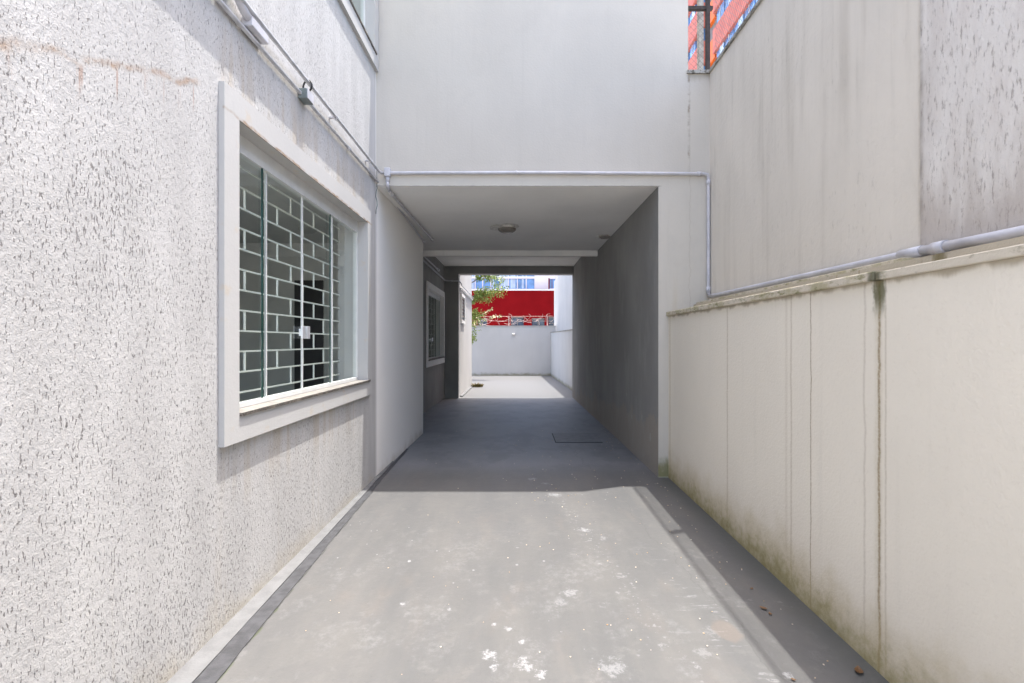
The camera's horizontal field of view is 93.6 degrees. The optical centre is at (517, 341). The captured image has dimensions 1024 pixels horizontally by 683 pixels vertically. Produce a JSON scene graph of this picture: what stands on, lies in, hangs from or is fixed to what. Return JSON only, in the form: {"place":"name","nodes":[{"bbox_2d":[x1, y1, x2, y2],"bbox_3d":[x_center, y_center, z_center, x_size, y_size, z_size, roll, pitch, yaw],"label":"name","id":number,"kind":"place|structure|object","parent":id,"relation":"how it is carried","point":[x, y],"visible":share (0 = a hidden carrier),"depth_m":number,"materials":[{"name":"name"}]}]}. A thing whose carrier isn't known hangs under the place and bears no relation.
{"place":"outdoors","nodes":[
{"label":"outdoors","id":0,"kind":"place"},
{"bbox_2d":[460,275,472,394],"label":"annex building","id":1,"kind":"structure","parent":0,"point":[466,298],"depth_m":14.18,"materials":[{"name":"white paint"}]},
{"bbox_2d":[216,376,888,682],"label":"driveway","id":2,"kind":"structure","parent":0,"point":[426,530],"depth_m":2.83,"materials":[{"name":"paint"}]},
{"bbox_2d":[166,461,393,682],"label":"kerb","id":3,"kind":"structure","parent":2,"relation":"on","point":[194,667],"depth_m":2.52,"materials":[{"name":"paint"}]},
{"bbox_2d":[193,449,407,682],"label":"drain channel","id":4,"kind":"object","parent":2,"relation":"on","point":[214,671],"visible":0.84,"depth_m":2.54,"materials":[{"name":"dark grey concrete"}]},
{"bbox_2d":[0,0,709,682],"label":"house","id":5,"kind":"structure","parent":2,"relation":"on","point":[228,338],"depth_m":2.95,"materials":[{"name":"grey paint"}]},
{"bbox_2d":[234,0,268,44],"bbox_3d":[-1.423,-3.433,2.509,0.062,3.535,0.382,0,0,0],"label":"junction box","id":6,"kind":"object","parent":5,"relation":"attached to","point":[254,28],"visible":0.85,"depth_m":2.55,"materials":[{"name":"white plastic"}]},
{"bbox_2d":[218,81,371,446],"bbox_3d":[-1.563,-0.376,3.526,0.296,1.782,2.375,0,0,0],"label":"window","id":7,"kind":"structure","parent":5,"relation":"in","point":[244,133],"depth_m":3.07,"materials":[{"name":"paint"}]},
{"bbox_2d":[298,80,313,104],"bbox_3d":[-1.412,-1.685,3.230,0.084,0.147,0.100,0,0,0],"label":"junction box","id":8,"kind":"object","parent":5,"relation":"attached to","point":[306,97],"visible":0.94,"depth_m":3.21,"materials":[{"name":"grey metal"}]},
{"bbox_2d":[240,0,383,173],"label":"conduit","id":9,"kind":"object","parent":5,"relation":"attached to","point":[255,16],"visible":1,"depth_m":3.13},
{"bbox_2d":[216,0,425,243],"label":"conduit","id":10,"kind":"object","parent":5,"relation":"attached to","point":[231,14],"visible":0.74,"depth_m":2.98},
{"bbox_2d":[338,0,378,71],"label":"window","id":11,"kind":"structure","parent":5,"relation":"in","point":[363,15],"depth_m":4.79,"materials":[{"name":"paint"}]},
{"bbox_2d":[389,191,433,241],"bbox_3d":[-1.345,-1.593,6.320,0.051,0.076,2.600,0,0,0],"label":"conduit","id":12,"kind":"object","parent":5,"relation":"attached to","point":[392,194],"visible":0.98,"depth_m":5.92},
{"bbox_2d":[424,257,439,270],"bbox_3d":[-1.854,-1.687,9.385,0.064,0.076,3.870,0,0,0],"label":"conduit","id":13,"kind":"object","parent":5,"relation":"attached to","point":[437,269],"visible":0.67,"depth_m":10.50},
{"bbox_2d":[426,281,444,367],"bbox_3d":[-1.984,-0.356,11.047,0.296,1.782,2.375,0,0,0],"label":"window","id":14,"kind":"structure","parent":5,"relation":"in","point":[438,296],"depth_m":11.85,"materials":[{"name":"paint"}]},
{"bbox_2d":[423,259,473,298],"bbox_3d":[-1.722,-1.532,11.729,0.378,0.208,8.558,0,0,4],"label":"conduit","id":15,"kind":"object","parent":5,"relation":"attached to","point":[425,262],"visible":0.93,"depth_m":12.36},
{"bbox_2d":[490,223,518,233],"bbox_3d":[-0.179,-1.571,6.745,0.408,0.106,0.334,0,0,0],"label":"ceiling light","id":16,"kind":"object","parent":5,"relation":"attached to","point":[506,228],"visible":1,"depth_m":6.67,"materials":[{"name":"grey glass"}]},
{"bbox_2d":[384,167,710,295],"bbox_3d":[0.309,-1.124,4.959,3.338,1.305,0.129,0,0,0],"label":"pipe","id":17,"kind":"object","parent":5,"relation":"attached to","point":[388,172],"visible":1,"depth_m":4.91,"materials":[{"name":"white plastic"}]},
{"bbox_2d":[596,235,610,238],"bbox_3d":[1.338,-1.620,7.466,0.208,0.040,0.254,0,0,25],"label":"ceiling box","id":18,"kind":"object","parent":5,"relation":"attached to","point":[604,236],"visible":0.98,"depth_m":7.40,"materials":[{"name":"paint"}]},
{"bbox_2d":[460,385,472,396],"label":"yard kerb","id":19,"kind":"structure","parent":2,"relation":"on","point":[465,392],"depth_m":13.84,"materials":[{"name":"paint"}]},
{"bbox_2d":[471,383,483,386],"bbox_3d":[-1.293,1.393,15.509,0.465,0.158,0.395,0,0,0],"label":"weed","id":20,"kind":"object","parent":2,"relation":"on","point":[478,385],"visible":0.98,"depth_m":15.43,"materials":[{"name":"green plant"}]},
{"bbox_2d":[472,275,509,342],"bbox_3d":[-1.725,-0.920,18.505,2.880,4.850,1.103,0,0,5],"label":"tree","id":21,"kind":"object","parent":2,"relation":"on","point":[480,296],"visible":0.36,"depth_m":18.45,"materials":[{"name":"green plant"}]},
{"bbox_2d":[472,326,555,375],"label":"back wall","id":22,"kind":"structure","parent":2,"relation":"on","point":[504,351],"depth_m":20.80,"materials":[{"name":"paint"}]},
{"bbox_2d":[472,315,501,325],"bbox_3d":[-1.387,-0.828,20.381,1.533,0.688,0.240,0,0,-13],"label":"plant","id":23,"kind":"object","parent":22,"relation":"on","point":[493,316],"visible":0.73,"depth_m":20.40,"materials":[{"name":"green plant"}]},
{"bbox_2d":[473,314,553,325],"bbox_3d":[-0.218,-0.947,20.901,3.608,0.516,0.229,0,0,0],"label":"dry creeper","id":24,"kind":"object","parent":22,"relation":"on","point":[514,322],"visible":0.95,"depth_m":20.88,"materials":[{"name":"beige plant"}]},
{"bbox_2d":[480,316,547,325],"bbox_3d":[-1.725,-0.903,20.900,6.550,0.434,0.040,0,0,0],"label":"wire fence","id":25,"kind":"object","parent":22,"relation":"on","point":[514,316],"visible":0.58,"depth_m":20.90,"materials":[{"name":"grey metal"}]},
{"bbox_2d":[550,329,571,389],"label":"yard low wall","id":26,"kind":"structure","parent":2,"relation":"on","point":[561,356],"depth_m":16.73,"materials":[{"name":"paint"}]},
{"bbox_2d":[305,427,827,678],"bbox_3d":[0.120,1.412,4.887,2.610,0.031,6.168,0,0,0],"label":"grit","id":27,"kind":"object","parent":2,"relation":"on","point":[615,543],"visible":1,"depth_m":3.31,"materials":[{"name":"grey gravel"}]},
{"bbox_2d":[552,433,602,442],"bbox_3d":[0.860,1.425,7.050,0.660,0.042,0.700,0,0,0],"label":"manhole cover","id":28,"kind":"object","parent":2,"relation":"on","point":[575,437],"visible":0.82,"depth_m":6.96,"materials":[{"name":"metal"}]},
{"bbox_2d":[666,244,1023,682],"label":"boundary wall","id":29,"kind":"structure","parent":2,"relation":"on","point":[846,459],"depth_m":2.05,"materials":[{"name":"paint"}]},
{"bbox_2d":[854,665,863,672],"bbox_3d":[1.469,1.416,2.070,0.035,0.010,0.049,0,0,0],"label":"fallen leaf","id":30,"kind":"object","parent":2,"relation":"on","point":[857,668],"visible":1,"depth_m":2.08,"materials":[{"name":"plant"}]},
{"bbox_3d":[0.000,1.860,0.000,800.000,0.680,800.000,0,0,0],"label":"ground","id":31,"kind":"structure","parent":0,"visible":0},
{"bbox_2d":[472,275,558,325],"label":"red building","id":32,"kind":"structure","parent":31,"relation":"on","point":[531,297],"depth_m":35.00,"materials":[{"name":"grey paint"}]},
{"bbox_2d":[478,318,486,325],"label":"window","id":33,"kind":"structure","parent":32,"relation":"in","point":[484,322],"depth_m":35.12,"materials":[{"name":"grey glass"}]},
{"bbox_2d":[511,317,523,325],"bbox_3d":[0.000,-1.474,35.110,0.919,0.643,0.100,0,0,0],"label":"window","id":34,"kind":"structure","parent":32,"relation":"in","point":[513,319],"depth_m":35.12,"materials":[{"name":"grey glass"}]},
{"bbox_2d":[532,318,544,325],"bbox_3d":[1.520,-1.428,35.110,0.919,0.551,0.100,0,0,0],"label":"window","id":35,"kind":"structure","parent":32,"relation":"in","point":[540,321],"depth_m":35.12,"materials":[{"name":"grey glass"}]},
{"bbox_2d":[548,317,553,325],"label":"window","id":36,"kind":"structure","parent":32,"relation":"in","point":[550,319],"depth_m":35.12,"materials":[{"name":"grey glass"}]},
{"bbox_2d":[548,278,554,288],"bbox_3d":[2.617,-4.394,36.590,0.528,0.816,0.220,0,0,0],"label":"window","id":37,"kind":"structure","parent":32,"relation":"in","point":[550,281],"depth_m":36.60,"materials":[{"name":"blue glass"}]},
{"bbox_2d":[554,275,571,330],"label":"yard side wall","id":38,"kind":"structure","parent":31,"relation":"on","point":[562,302],"depth_m":18.64,"materials":[{"name":"paint"}]},
{"bbox_2d":[688,0,757,69],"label":"apartment building","id":39,"kind":"structure","parent":31,"relation":"on","point":[692,45],"depth_m":35.18,"materials":[{"name":"red tile"}]},
{"bbox_2d":[690,41,696,56],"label":"window","id":40,"kind":"structure","parent":39,"relation":"in","point":[694,46],"depth_m":40.12,"materials":[{"name":"blue glass"}]},
{"bbox_2d":[690,5,696,21],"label":"window","id":41,"kind":"structure","parent":39,"relation":"in","point":[692,13],"depth_m":40.27,"materials":[{"name":"blue glass"}]},
{"bbox_2d":[717,42,724,56],"bbox_3d":[14.772,-20.794,34.790,0.245,1.030,1.280,0,0,0],"label":"window","id":42,"kind":"structure","parent":39,"relation":"in","point":[723,42],"depth_m":34.72,"materials":[{"name":"blue glass"}]},
{"bbox_2d":[717,0,724,21],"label":"window","id":43,"kind":"structure","parent":39,"relation":"in","point":[723,3],"depth_m":34.77,"materials":[{"name":"blue glass"}]},
{"bbox_2d":[725,0,731,9],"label":"window","id":44,"kind":"structure","parent":39,"relation":"in","point":[729,1],"depth_m":33.71,"materials":[{"name":"blue glass"}]},
{"bbox_2d":[725,28,734,44],"bbox_3d":[14.772,-20.794,33.340,0.245,1.030,1.280,0,0,0],"label":"window","id":45,"kind":"structure","parent":39,"relation":"in","point":[733,30],"depth_m":33.31,"materials":[{"name":"blue glass"}]},
{"bbox_2d":[735,14,744,31],"bbox_3d":[14.772,-20.794,31.890,0.245,1.030,1.280,0,0,0],"label":"window","id":46,"kind":"structure","parent":39,"relation":"in","point":[736,26],"depth_m":31.74,"materials":[{"name":"blue glass"}]},
{"bbox_2d":[745,0,755,17],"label":"window","id":47,"kind":"structure","parent":39,"relation":"in","point":[753,2],"depth_m":30.37,"materials":[{"name":"blue glass"}]},
{"bbox_2d":[687,0,1023,306],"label":"neighbour wall","id":48,"kind":"structure","parent":31,"relation":"on","point":[842,132],"depth_m":2.77,"materials":[{"name":"paint"}]},
{"bbox_2d":[688,0,712,69],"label":"fence","id":49,"kind":"object","parent":48,"relation":"on","point":[700,8],"visible":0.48,"depth_m":5.08,"materials":[{"name":"metal"}]},
{"bbox_2d":[715,0,755,58],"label":"fence","id":50,"kind":"object","parent":48,"relation":"on","point":[728,20],"visible":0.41,"depth_m":4.70,"materials":[{"name":"metal"}]},
{"bbox_2d":[708,225,1023,297],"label":"pipe","id":51,"kind":"object","parent":48,"relation":"attached to","point":[938,247],"visible":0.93,"depth_m":2.32,"materials":[{"name":"white plastic"}]}
]}

